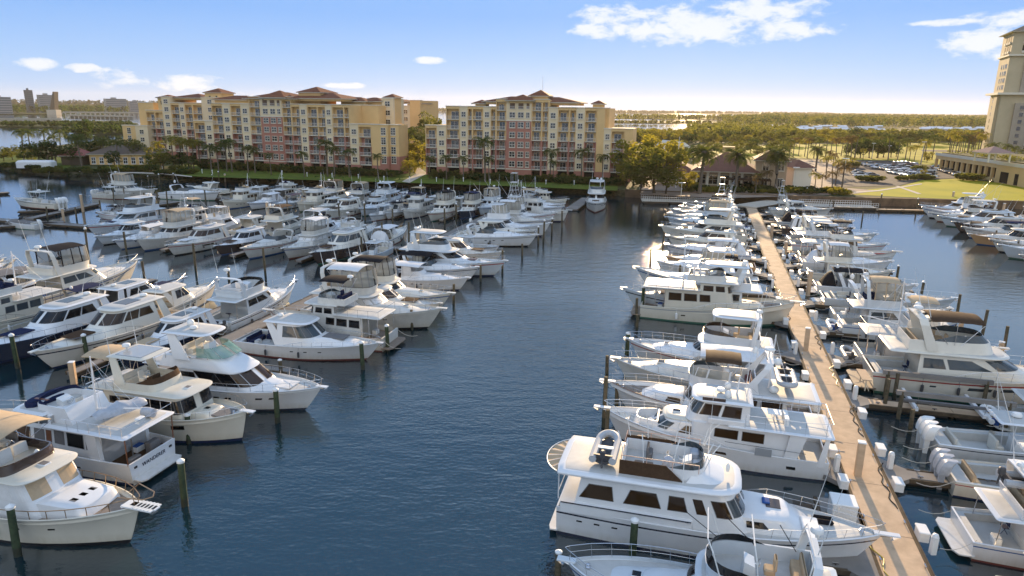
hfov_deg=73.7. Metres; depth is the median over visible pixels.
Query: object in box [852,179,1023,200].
lawn
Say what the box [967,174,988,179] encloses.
shrub
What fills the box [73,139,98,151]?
broadleaf tree
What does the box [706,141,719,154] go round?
broadleaf tree
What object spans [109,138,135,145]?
broadleaf tree
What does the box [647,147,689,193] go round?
broadleaf tree
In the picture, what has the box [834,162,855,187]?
palm tree
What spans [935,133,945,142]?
broadleaf tree
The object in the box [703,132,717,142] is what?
broadleaf tree
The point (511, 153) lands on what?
window
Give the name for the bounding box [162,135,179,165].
palm tree
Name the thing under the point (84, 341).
mooring piling
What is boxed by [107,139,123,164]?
palm tree
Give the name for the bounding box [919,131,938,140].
broadleaf tree
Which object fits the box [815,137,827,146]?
palm tree
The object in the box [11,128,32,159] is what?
palm tree
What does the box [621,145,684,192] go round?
broadleaf tree
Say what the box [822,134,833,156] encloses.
palm tree
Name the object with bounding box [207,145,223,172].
palm tree
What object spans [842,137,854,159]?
palm tree
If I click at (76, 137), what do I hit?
palm tree
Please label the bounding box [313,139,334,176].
palm tree
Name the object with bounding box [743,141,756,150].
broadleaf tree
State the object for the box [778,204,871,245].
cabin cruiser
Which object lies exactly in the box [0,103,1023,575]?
water
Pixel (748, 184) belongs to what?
shrub
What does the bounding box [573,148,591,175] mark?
palm tree
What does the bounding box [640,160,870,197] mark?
paved plaza
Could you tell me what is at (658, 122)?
sand bar
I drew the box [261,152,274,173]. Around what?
palm tree
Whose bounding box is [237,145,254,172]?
palm tree
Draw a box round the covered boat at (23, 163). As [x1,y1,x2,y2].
[16,160,56,167]
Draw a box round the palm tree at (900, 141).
[893,139,906,160]
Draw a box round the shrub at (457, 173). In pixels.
[450,169,461,176]
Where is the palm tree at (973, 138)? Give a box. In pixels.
[970,135,977,150]
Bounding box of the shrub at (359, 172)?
[355,167,366,174]
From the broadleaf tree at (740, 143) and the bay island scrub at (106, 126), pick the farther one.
the bay island scrub at (106, 126)
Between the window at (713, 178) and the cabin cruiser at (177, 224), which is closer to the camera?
the cabin cruiser at (177, 224)
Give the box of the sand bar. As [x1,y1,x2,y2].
[624,121,714,123]
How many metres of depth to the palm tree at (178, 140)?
228.55 m
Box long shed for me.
[656,140,689,155]
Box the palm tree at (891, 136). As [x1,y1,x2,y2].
[881,133,897,160]
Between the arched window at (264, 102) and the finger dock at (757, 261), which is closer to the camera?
the finger dock at (757, 261)
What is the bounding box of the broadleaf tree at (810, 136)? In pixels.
[803,133,818,146]
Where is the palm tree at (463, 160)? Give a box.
[455,155,469,176]
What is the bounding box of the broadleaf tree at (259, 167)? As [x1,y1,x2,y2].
[255,162,265,170]
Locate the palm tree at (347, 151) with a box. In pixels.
[341,148,356,176]
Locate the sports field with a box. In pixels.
[785,142,980,164]
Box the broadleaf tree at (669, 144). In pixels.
[661,140,686,159]
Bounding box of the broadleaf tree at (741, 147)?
[725,142,742,150]
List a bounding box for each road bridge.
[63,111,138,116]
[67,114,133,118]
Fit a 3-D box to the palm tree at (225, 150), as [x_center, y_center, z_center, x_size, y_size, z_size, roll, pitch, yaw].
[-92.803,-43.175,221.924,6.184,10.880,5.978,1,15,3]
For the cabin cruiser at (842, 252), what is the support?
on the water
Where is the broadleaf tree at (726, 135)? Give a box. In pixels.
[718,129,734,141]
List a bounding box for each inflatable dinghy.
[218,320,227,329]
[588,430,620,467]
[773,362,798,387]
[788,253,797,260]
[798,269,807,277]
[825,318,841,330]
[839,345,859,359]
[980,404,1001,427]
[995,466,1023,488]
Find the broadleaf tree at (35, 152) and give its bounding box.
[18,140,49,159]
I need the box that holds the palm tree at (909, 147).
[905,146,915,160]
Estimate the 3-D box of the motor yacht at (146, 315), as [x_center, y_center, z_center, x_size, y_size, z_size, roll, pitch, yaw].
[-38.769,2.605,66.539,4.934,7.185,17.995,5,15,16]
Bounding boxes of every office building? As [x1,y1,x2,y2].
[0,96,12,113]
[36,93,51,112]
[103,97,127,111]
[127,100,142,111]
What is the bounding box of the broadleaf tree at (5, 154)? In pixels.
[0,148,14,160]
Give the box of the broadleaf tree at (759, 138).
[751,136,762,142]
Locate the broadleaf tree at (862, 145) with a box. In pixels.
[853,139,871,157]
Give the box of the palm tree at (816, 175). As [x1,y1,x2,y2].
[808,172,821,193]
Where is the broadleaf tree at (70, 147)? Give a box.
[58,144,84,164]
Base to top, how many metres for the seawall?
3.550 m
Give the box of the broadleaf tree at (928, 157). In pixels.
[921,152,934,160]
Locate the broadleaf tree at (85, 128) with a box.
[77,119,93,138]
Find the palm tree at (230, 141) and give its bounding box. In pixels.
[219,139,236,171]
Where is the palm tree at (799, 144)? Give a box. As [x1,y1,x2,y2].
[795,139,804,155]
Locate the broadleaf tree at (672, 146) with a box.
[640,133,684,165]
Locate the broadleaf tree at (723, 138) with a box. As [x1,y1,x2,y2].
[717,136,728,143]
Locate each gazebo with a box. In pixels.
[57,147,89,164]
[972,146,1014,162]
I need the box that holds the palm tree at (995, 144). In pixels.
[989,142,1002,147]
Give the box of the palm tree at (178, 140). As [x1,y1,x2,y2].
[169,137,188,165]
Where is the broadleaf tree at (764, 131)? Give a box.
[756,128,770,141]
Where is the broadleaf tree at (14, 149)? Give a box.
[0,144,19,159]
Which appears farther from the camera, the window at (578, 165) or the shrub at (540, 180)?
the window at (578, 165)
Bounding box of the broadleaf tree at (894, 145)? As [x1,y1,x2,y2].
[887,139,900,156]
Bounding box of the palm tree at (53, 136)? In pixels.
[47,134,61,161]
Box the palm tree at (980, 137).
[975,132,988,149]
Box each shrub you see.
[1,164,12,167]
[2,162,15,166]
[24,164,38,168]
[32,168,47,173]
[44,165,62,171]
[63,168,76,172]
[81,168,93,173]
[93,168,104,173]
[100,167,116,172]
[104,165,121,167]
[117,167,130,171]
[122,165,134,168]
[137,167,149,171]
[144,165,159,170]
[152,170,162,173]
[165,170,178,173]
[168,165,184,169]
[176,170,187,173]
[185,168,199,173]
[233,164,250,169]
[252,164,267,170]
[277,165,296,171]
[332,167,352,174]
[355,167,366,174]
[360,168,378,175]
[379,172,389,176]
[385,170,403,175]
[427,170,437,178]
[431,169,441,177]
[450,169,461,176]
[473,173,493,179]
[487,173,506,179]
[504,175,520,181]
[513,178,524,181]
[518,175,533,181]
[537,176,552,181]
[553,176,571,182]
[570,177,589,183]
[599,177,621,185]
[615,180,627,184]
[682,187,693,191]
[693,184,709,190]
[697,187,714,191]
[712,186,728,191]
[717,185,732,189]
[729,187,746,192]
[738,183,754,188]
[747,189,759,192]
[754,185,772,191]
[767,188,778,192]
[776,190,787,193]
[784,187,797,192]
[795,188,813,193]
[808,189,821,193]
[813,187,829,192]
[827,188,850,194]
[844,161,860,167]
[855,175,871,180]
[861,175,879,181]
[871,176,887,181]
[895,176,909,179]
[906,174,919,179]
[910,165,928,169]
[915,173,929,178]
[922,175,935,179]
[953,172,971,178]
[959,173,977,180]
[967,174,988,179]
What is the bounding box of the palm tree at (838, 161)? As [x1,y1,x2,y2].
[829,158,847,184]
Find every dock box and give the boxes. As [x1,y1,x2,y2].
[783,317,788,324]
[790,340,796,348]
[798,288,803,294]
[801,370,809,380]
[809,310,814,316]
[811,405,820,411]
[819,331,826,338]
[827,443,837,457]
[827,492,858,522]
[833,359,840,368]
[837,473,849,489]
[843,379,852,389]
[857,407,867,419]
[874,442,886,456]
[891,476,904,492]
[914,523,930,542]
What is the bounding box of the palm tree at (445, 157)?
[439,154,452,179]
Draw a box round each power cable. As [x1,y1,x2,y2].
[849,405,863,436]
[869,546,888,575]
[878,463,897,508]
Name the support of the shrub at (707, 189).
on the paved plaza
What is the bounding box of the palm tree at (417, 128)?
[409,126,424,141]
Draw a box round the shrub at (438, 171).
[431,169,441,177]
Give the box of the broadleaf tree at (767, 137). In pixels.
[760,131,780,142]
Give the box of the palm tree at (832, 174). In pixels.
[826,170,840,189]
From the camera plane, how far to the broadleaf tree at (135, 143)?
243.63 m
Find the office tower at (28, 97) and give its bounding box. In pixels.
[23,88,35,112]
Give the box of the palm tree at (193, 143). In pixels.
[184,139,201,168]
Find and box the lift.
[883,369,1017,431]
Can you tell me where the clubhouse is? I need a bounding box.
[657,146,791,188]
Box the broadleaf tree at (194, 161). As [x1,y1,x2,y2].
[180,154,199,167]
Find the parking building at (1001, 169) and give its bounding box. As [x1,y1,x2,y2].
[934,150,1023,187]
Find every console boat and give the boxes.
[13,178,76,211]
[90,178,130,198]
[95,195,124,219]
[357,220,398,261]
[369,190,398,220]
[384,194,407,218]
[455,223,498,250]
[891,369,1023,462]
[902,437,1023,501]
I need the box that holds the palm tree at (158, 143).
[151,140,164,167]
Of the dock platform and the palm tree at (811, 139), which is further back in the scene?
the palm tree at (811, 139)
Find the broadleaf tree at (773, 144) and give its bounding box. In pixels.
[766,139,784,147]
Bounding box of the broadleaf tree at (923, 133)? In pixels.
[915,130,928,143]
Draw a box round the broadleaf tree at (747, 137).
[744,135,752,142]
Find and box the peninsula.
[13,110,128,114]
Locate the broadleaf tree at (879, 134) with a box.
[873,131,887,142]
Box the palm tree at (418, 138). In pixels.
[414,131,424,162]
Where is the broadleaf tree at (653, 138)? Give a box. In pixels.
[623,134,665,172]
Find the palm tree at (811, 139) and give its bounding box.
[804,137,814,157]
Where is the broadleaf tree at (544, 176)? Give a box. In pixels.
[541,173,551,182]
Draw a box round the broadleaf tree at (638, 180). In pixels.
[622,161,660,193]
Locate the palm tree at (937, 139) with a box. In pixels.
[931,136,941,159]
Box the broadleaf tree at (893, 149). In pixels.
[877,138,895,156]
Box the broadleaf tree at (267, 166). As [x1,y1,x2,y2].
[263,163,273,172]
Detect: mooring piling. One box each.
[5,504,22,557]
[8,333,20,368]
[60,208,64,221]
[67,361,77,384]
[79,194,84,211]
[80,333,89,362]
[83,227,89,255]
[123,232,127,256]
[141,261,145,278]
[176,458,188,507]
[183,413,191,443]
[192,243,196,271]
[262,248,266,276]
[272,387,280,423]
[278,359,282,373]
[359,341,364,369]
[360,237,362,252]
[363,202,365,223]
[384,324,389,350]
[408,222,409,242]
[443,206,445,226]
[452,284,454,303]
[455,203,456,222]
[479,265,481,281]
[501,250,503,273]
[521,244,522,258]
[542,219,545,242]
[551,217,552,235]
[554,549,561,575]
[561,211,562,231]
[601,376,607,427]
[604,409,609,438]
[605,355,608,377]
[614,383,618,406]
[625,332,629,356]
[629,517,638,555]
[635,298,637,317]
[635,314,638,329]
[641,286,645,304]
[649,249,651,265]
[661,231,664,255]
[770,225,773,237]
[784,241,787,255]
[803,327,810,350]
[806,270,813,295]
[853,440,866,476]
[883,378,890,403]
[892,373,899,398]
[896,265,899,277]
[907,409,914,433]
[920,281,924,294]
[956,294,961,311]
[981,310,988,335]
[999,341,1004,350]
[1003,326,1009,350]
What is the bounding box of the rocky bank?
[0,162,624,196]
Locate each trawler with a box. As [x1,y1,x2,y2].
[0,251,61,333]
[0,356,181,485]
[0,410,161,546]
[81,308,255,442]
[175,191,215,226]
[220,175,262,208]
[261,275,407,351]
[269,171,304,198]
[295,181,336,211]
[401,183,433,219]
[507,183,571,221]
[525,179,568,207]
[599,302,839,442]
[620,236,805,326]
[785,218,902,267]
[836,278,1009,361]
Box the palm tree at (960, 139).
[956,132,965,151]
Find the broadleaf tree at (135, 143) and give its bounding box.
[123,139,146,156]
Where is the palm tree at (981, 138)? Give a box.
[976,133,990,148]
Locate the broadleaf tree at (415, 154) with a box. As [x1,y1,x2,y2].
[405,151,425,172]
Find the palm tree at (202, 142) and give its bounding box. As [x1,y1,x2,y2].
[193,141,204,160]
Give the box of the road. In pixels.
[922,150,969,151]
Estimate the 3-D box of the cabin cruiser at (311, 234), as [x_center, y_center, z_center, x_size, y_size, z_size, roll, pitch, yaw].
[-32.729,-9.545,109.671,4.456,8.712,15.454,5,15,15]
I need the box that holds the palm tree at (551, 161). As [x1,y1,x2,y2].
[547,159,559,173]
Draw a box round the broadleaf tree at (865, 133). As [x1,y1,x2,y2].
[860,131,871,137]
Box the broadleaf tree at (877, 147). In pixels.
[857,139,882,157]
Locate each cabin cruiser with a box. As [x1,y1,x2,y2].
[0,255,17,268]
[0,266,35,288]
[5,217,48,229]
[16,220,142,302]
[60,276,129,296]
[93,216,153,244]
[103,165,155,196]
[111,221,162,248]
[119,289,218,367]
[133,189,201,250]
[141,275,219,309]
[151,180,220,200]
[187,181,231,194]
[205,243,297,334]
[227,214,266,233]
[241,215,299,258]
[248,191,284,209]
[273,188,305,209]
[280,203,333,258]
[295,199,347,235]
[296,187,307,199]
[300,231,446,328]
[314,191,340,212]
[323,173,352,198]
[337,201,375,238]
[345,229,455,306]
[348,177,375,204]
[358,183,388,215]
[371,218,406,244]
[395,248,470,290]
[396,188,417,206]
[396,242,479,279]
[426,180,460,221]
[429,190,435,205]
[448,211,539,246]
[457,187,482,218]
[458,212,537,233]
[477,174,502,215]
[484,192,554,223]
[520,195,564,209]
[522,179,565,205]
[556,468,842,575]
[610,336,810,406]
[623,286,803,381]
[653,245,759,280]
[662,238,761,272]
[664,187,752,231]
[664,229,760,260]
[667,207,743,224]
[679,185,746,214]
[694,198,739,209]
[761,198,832,214]
[771,199,854,228]
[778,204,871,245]
[781,213,879,240]
[790,233,894,269]
[797,228,895,279]
[800,255,918,294]
[803,261,958,309]
[823,242,960,340]
[920,428,1023,569]
[929,189,1001,221]
[961,220,1023,237]
[967,228,1023,245]
[989,236,1023,252]
[997,240,1023,259]
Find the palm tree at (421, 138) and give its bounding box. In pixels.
[414,134,424,148]
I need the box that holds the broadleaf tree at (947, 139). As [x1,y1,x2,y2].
[942,134,953,143]
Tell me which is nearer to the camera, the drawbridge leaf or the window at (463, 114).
the window at (463, 114)
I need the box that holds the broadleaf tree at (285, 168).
[281,166,290,171]
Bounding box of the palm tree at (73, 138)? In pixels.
[64,134,82,145]
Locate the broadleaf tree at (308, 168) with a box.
[305,166,314,173]
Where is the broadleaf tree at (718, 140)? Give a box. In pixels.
[705,134,721,142]
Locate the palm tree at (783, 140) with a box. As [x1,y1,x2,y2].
[778,138,787,146]
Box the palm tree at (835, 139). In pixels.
[830,137,842,158]
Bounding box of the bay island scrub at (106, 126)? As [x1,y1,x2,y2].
[0,104,135,133]
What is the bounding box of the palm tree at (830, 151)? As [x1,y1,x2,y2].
[824,150,835,166]
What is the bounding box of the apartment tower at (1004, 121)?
[981,26,1023,153]
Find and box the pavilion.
[785,159,815,186]
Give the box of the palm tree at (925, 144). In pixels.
[916,139,934,164]
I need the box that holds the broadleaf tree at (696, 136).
[693,132,700,139]
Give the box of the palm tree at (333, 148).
[324,146,340,176]
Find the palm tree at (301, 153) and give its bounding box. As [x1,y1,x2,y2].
[294,150,308,176]
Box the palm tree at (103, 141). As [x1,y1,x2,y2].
[95,138,110,147]
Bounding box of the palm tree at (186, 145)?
[177,138,194,168]
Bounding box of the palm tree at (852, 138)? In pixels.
[845,135,858,159]
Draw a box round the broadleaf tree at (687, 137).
[680,132,696,142]
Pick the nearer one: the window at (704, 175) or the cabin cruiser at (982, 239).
the cabin cruiser at (982, 239)
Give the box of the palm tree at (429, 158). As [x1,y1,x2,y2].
[423,155,435,178]
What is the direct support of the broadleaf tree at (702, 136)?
on the ground at (623, 187)
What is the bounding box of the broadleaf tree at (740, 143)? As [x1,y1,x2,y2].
[731,141,745,146]
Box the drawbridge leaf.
[46,92,61,114]
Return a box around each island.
[0,121,137,133]
[615,117,721,119]
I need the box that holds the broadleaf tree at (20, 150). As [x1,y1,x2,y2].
[16,149,35,159]
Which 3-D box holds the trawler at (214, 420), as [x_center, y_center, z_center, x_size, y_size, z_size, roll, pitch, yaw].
[-24.959,6.322,48.890,14.804,9.229,4.183,5,15,15]
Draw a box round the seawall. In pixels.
[625,189,1023,208]
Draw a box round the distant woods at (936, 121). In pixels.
[722,112,986,127]
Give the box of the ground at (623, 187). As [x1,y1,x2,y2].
[0,122,993,198]
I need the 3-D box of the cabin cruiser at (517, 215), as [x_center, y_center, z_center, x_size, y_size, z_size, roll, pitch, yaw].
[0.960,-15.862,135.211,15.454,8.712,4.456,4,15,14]
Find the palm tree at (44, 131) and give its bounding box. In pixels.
[33,128,54,159]
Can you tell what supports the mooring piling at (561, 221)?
in the water
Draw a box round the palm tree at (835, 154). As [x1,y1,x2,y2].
[828,153,840,172]
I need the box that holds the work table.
[856,369,871,390]
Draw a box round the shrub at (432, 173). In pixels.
[427,170,437,178]
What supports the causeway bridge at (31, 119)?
on the causeway island at (37, 126)
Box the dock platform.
[813,496,864,525]
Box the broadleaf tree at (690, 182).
[675,168,699,187]
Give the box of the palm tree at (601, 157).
[595,153,609,177]
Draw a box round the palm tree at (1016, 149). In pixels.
[1008,146,1021,152]
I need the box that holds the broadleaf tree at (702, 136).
[697,134,707,143]
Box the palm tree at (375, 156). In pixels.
[370,153,383,178]
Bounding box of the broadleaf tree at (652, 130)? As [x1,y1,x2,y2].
[642,127,660,140]
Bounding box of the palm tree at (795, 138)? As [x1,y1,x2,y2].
[790,137,799,156]
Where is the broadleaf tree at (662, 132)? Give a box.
[657,129,667,140]
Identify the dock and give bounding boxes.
[0,218,403,251]
[0,221,63,229]
[17,210,48,213]
[23,203,98,220]
[65,359,118,376]
[95,201,179,213]
[99,190,487,214]
[103,214,486,391]
[148,278,157,283]
[159,247,169,251]
[203,306,220,315]
[217,329,230,335]
[229,250,245,257]
[262,364,293,374]
[295,254,313,262]
[438,213,458,221]
[565,197,585,210]
[641,195,710,204]
[664,289,776,298]
[672,253,763,263]
[745,208,934,575]
[747,245,759,250]
[753,273,768,279]
[760,213,772,216]
[763,220,775,223]
[771,321,787,327]
[772,238,786,243]
[772,351,801,364]
[777,249,796,254]
[784,262,892,275]
[792,279,913,292]
[801,199,878,210]
[801,298,841,308]
[814,324,860,336]
[822,547,878,575]
[823,459,841,485]
[828,353,862,368]
[845,390,993,422]
[876,208,924,212]
[878,458,999,489]
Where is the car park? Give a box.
[833,160,954,186]
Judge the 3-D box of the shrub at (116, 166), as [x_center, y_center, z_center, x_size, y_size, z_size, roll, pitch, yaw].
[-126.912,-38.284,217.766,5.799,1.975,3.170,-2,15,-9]
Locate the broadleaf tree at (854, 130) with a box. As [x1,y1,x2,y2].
[847,126,863,134]
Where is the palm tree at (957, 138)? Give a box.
[952,136,962,152]
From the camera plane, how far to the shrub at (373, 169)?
214.20 m
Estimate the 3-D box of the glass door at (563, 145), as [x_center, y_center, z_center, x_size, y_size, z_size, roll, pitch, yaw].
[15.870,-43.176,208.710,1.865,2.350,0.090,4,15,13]
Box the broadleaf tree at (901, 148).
[894,141,905,156]
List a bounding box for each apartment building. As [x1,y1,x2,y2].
[122,88,235,158]
[193,87,408,174]
[404,99,437,158]
[425,87,636,181]
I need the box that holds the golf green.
[685,145,776,158]
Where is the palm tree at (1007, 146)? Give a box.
[1000,143,1013,150]
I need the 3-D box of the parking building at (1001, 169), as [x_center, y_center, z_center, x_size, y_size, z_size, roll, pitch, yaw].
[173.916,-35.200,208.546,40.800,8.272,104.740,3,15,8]
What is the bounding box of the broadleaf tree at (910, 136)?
[904,133,921,144]
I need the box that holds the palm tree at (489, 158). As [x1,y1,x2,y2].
[482,155,494,181]
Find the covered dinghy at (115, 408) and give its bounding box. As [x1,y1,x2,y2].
[90,397,147,419]
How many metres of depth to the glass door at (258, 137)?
232.79 m
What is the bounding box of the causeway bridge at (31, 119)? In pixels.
[0,118,61,121]
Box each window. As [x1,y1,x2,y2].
[91,157,95,163]
[99,157,103,163]
[112,335,138,342]
[123,157,127,163]
[131,157,135,163]
[171,426,183,429]
[243,117,247,122]
[244,126,248,131]
[262,99,266,105]
[270,109,275,114]
[271,118,275,123]
[271,127,276,132]
[272,136,277,141]
[273,145,277,150]
[273,154,278,159]
[351,129,356,134]
[352,138,356,143]
[352,157,357,162]
[380,128,385,135]
[381,137,385,144]
[381,147,386,154]
[381,156,386,163]
[385,101,389,106]
[390,128,395,135]
[391,137,395,144]
[391,147,395,154]
[391,156,395,163]
[439,140,443,145]
[461,111,465,117]
[461,121,465,126]
[461,131,465,136]
[461,141,465,146]
[461,150,465,155]
[509,112,514,117]
[509,122,514,127]
[509,132,514,137]
[509,142,514,147]
[509,151,514,157]
[509,161,514,166]
[510,103,514,108]
[517,142,522,147]
[517,151,522,157]
[517,161,522,167]
[518,103,523,108]
[518,112,523,118]
[518,122,523,127]
[518,132,523,137]
[550,113,555,118]
[550,123,555,128]
[550,133,554,138]
[576,163,580,168]
[577,123,582,129]
[577,133,581,139]
[578,113,582,118]
[697,174,705,184]
[708,174,717,184]
[720,175,728,184]
[731,175,740,185]
[743,176,751,183]
[762,161,769,170]
[778,163,784,171]
[778,178,782,187]
[967,388,991,392]
[1000,390,1013,392]
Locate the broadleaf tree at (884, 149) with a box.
[870,139,891,157]
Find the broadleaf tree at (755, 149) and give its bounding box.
[750,144,762,154]
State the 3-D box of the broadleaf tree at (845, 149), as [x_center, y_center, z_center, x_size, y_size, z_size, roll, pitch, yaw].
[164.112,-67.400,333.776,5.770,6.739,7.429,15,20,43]
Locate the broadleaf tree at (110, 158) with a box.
[103,150,123,164]
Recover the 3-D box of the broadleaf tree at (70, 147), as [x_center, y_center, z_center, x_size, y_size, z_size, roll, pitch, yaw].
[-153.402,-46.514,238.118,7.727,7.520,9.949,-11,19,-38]
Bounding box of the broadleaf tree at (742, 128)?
[740,126,751,135]
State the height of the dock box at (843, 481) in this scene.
0.580 m
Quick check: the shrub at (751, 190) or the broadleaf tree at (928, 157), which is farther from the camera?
the broadleaf tree at (928, 157)
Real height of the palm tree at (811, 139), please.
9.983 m
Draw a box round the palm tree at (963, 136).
[959,135,970,150]
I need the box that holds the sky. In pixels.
[0,0,1023,114]
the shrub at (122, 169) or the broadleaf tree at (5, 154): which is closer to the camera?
the shrub at (122, 169)
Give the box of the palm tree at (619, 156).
[613,153,628,171]
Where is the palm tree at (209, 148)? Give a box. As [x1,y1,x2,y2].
[201,144,217,172]
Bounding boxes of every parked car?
[850,170,864,173]
[852,172,868,175]
[865,172,879,175]
[891,170,903,173]
[943,168,953,172]
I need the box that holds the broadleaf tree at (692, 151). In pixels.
[687,145,698,155]
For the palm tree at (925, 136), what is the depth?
316.00 m
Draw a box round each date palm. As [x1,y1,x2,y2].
[685,144,722,193]
[719,146,755,186]
[758,144,793,187]
[806,145,826,170]
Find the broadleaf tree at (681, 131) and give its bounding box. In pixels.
[674,128,692,138]
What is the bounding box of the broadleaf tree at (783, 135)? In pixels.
[775,130,789,139]
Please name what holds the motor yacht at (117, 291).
on the water
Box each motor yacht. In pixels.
[0,271,109,363]
[27,270,179,368]
[84,183,164,235]
[96,273,187,305]
[142,283,328,410]
[164,212,234,255]
[201,197,251,232]
[213,217,265,254]
[226,296,383,360]
[249,185,280,197]
[260,192,313,235]
[309,216,373,264]
[324,191,365,218]
[374,176,408,205]
[377,283,442,306]
[399,210,508,275]
[427,222,504,258]
[454,195,463,207]
[470,183,552,236]
[498,172,557,221]
[547,364,900,558]
[585,173,606,212]
[594,333,853,481]
[620,237,782,320]
[633,222,773,296]
[659,197,752,242]
[666,222,751,250]
[669,182,747,222]
[669,210,753,236]
[683,177,742,211]
[764,180,786,210]
[769,195,833,220]
[769,201,843,223]
[773,208,855,234]
[780,210,889,250]
[816,246,953,319]
[841,271,1023,404]
[918,185,991,213]
[921,185,999,217]
[938,200,1017,226]
[951,213,1023,231]
[986,388,1023,432]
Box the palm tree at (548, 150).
[543,148,562,173]
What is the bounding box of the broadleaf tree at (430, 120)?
[416,110,441,145]
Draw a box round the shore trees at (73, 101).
[11,99,828,113]
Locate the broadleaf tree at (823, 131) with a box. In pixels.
[816,127,834,141]
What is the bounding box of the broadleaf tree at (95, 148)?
[86,136,110,151]
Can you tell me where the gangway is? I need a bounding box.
[736,200,777,210]
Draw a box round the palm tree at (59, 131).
[51,129,67,145]
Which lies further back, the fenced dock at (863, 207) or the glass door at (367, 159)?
the glass door at (367, 159)
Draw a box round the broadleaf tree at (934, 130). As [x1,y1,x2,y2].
[926,127,943,136]
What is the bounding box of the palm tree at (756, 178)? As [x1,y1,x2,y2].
[752,175,762,193]
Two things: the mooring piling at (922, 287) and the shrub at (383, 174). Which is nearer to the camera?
the mooring piling at (922, 287)
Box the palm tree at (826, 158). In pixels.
[819,155,833,175]
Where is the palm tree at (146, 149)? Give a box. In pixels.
[142,147,154,157]
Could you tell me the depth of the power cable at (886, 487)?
42.13 m
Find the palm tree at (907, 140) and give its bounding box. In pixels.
[903,138,914,160]
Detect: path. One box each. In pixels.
[79,171,191,176]
[402,168,425,182]
[854,183,921,192]
[896,186,920,193]
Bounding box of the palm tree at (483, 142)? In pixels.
[471,136,494,181]
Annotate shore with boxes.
[21,103,969,115]
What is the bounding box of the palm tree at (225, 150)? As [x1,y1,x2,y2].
[214,138,233,170]
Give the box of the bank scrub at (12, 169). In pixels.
[1,167,616,194]
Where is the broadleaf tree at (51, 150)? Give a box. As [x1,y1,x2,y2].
[33,139,66,159]
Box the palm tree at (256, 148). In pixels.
[246,147,261,172]
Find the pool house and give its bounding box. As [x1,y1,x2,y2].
[85,145,165,164]
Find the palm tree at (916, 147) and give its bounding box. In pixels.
[914,145,921,159]
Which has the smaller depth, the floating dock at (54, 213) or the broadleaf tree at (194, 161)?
the floating dock at (54, 213)
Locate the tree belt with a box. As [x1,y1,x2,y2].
[777,128,983,141]
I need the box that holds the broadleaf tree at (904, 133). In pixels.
[898,130,914,141]
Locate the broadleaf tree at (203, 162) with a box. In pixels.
[199,159,212,168]
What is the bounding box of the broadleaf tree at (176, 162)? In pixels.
[168,152,188,165]
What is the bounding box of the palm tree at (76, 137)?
[67,134,85,166]
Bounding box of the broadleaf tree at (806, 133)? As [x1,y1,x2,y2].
[795,130,808,137]
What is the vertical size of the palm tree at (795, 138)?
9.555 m
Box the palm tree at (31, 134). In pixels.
[17,129,38,159]
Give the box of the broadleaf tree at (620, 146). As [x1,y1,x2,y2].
[609,139,654,185]
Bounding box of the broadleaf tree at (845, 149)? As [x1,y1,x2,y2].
[842,143,852,153]
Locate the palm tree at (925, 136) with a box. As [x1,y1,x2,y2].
[919,134,936,159]
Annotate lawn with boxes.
[0,155,70,168]
[175,161,617,190]
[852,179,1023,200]
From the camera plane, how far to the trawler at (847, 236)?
104.41 m
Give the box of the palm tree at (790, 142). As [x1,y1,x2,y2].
[785,139,795,158]
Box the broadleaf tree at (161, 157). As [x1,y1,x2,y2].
[145,148,176,168]
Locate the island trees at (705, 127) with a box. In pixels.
[615,113,799,141]
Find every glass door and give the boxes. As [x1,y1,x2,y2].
[198,125,204,131]
[200,134,205,140]
[216,108,221,114]
[217,117,222,123]
[236,126,241,132]
[239,152,243,158]
[255,109,259,115]
[255,118,260,124]
[256,135,261,142]
[287,127,291,134]
[311,109,316,116]
[311,119,316,125]
[314,155,319,161]
[337,110,342,116]
[337,128,343,135]
[338,119,343,126]
[338,138,343,144]
[338,156,344,163]
[363,129,370,136]
[363,148,370,154]
[365,138,370,145]
[365,157,371,164]
[429,130,434,137]
[429,140,435,146]
[430,149,435,156]
[430,158,435,165]
[450,131,457,137]
[450,150,456,156]
[451,111,458,118]
[451,121,458,128]
[451,140,458,147]
[451,159,458,166]
[475,121,480,128]
[476,112,480,118]
[476,150,481,157]
[476,160,481,166]
[477,131,482,138]
[499,112,504,119]
[499,141,504,148]
[499,151,504,158]
[499,160,503,167]
[500,122,504,129]
[534,132,538,139]
[534,142,538,149]
[534,152,538,159]
[535,102,540,109]
[535,112,540,119]
[535,122,540,129]
[560,113,566,120]
[560,133,565,140]
[560,162,565,169]
[561,143,566,150]
[561,153,566,160]
[562,123,567,130]
[586,143,592,150]
[586,163,592,170]
[587,133,593,140]
[588,113,594,120]
[588,123,594,130]
[588,153,593,160]
[613,144,619,151]
[614,134,621,141]
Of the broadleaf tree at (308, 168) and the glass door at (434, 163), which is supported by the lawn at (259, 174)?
the broadleaf tree at (308, 168)
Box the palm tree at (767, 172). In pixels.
[760,170,774,184]
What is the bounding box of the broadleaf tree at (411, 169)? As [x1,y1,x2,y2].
[400,159,419,175]
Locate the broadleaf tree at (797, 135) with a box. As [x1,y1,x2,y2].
[790,134,802,139]
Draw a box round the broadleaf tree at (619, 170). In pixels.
[615,162,637,186]
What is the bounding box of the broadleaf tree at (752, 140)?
[748,138,761,146]
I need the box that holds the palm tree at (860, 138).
[852,134,865,157]
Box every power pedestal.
[793,342,797,353]
[813,311,817,320]
[830,342,834,354]
[833,454,840,471]
[852,385,858,399]
[886,451,894,468]
[928,533,939,554]
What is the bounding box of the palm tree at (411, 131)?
[408,129,417,167]
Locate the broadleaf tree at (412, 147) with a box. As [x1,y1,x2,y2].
[408,138,425,168]
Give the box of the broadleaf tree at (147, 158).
[142,152,165,164]
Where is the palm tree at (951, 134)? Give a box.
[943,131,957,152]

